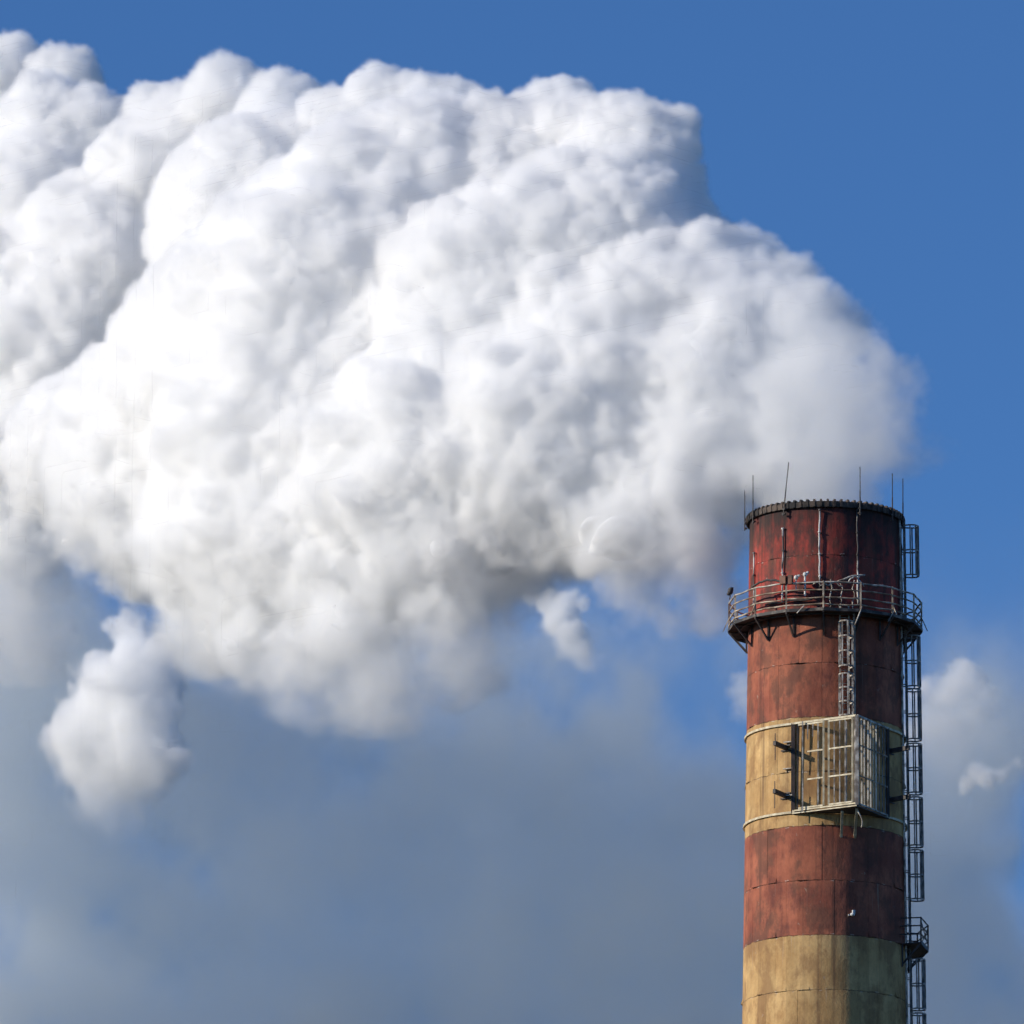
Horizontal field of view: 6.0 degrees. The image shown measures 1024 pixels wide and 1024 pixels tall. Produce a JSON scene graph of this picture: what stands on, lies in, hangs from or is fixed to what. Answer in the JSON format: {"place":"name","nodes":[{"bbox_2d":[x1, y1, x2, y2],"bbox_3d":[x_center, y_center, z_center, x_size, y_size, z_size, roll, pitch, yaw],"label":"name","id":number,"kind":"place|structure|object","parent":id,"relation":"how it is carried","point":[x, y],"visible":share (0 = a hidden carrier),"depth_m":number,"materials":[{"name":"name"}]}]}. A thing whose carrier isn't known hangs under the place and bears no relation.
{"place":"outdoors","nodes":[
{"label":"outdoors","id":0,"kind":"place"},
{"bbox_2d":[126,641,145,656],"bbox_3d":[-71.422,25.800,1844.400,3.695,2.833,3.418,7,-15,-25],"label":"cloud","id":1,"kind":"structure","parent":0,"point":[135,648],"depth_m":1843.15,"materials":[{"name":"white"}]},
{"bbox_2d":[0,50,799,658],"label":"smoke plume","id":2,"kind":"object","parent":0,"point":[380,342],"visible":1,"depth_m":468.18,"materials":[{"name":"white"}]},
{"bbox_2d":[0,0,1023,1023],"label":"sky","id":3,"kind":"structure","parent":0,"point":[518,797],"materials":[{"name":"blue"}]},
{"label":"ground","id":4,"kind":"structure","parent":0,"visible":0},
{"bbox_2d":[723,462,928,1023],"bbox_3d":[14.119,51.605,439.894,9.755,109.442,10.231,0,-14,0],"label":"chimney","id":5,"kind":"object","parent":4,"relation":"on","point":[826,630],"visible":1,"depth_m":446.83,"materials":[{"name":"paint"}]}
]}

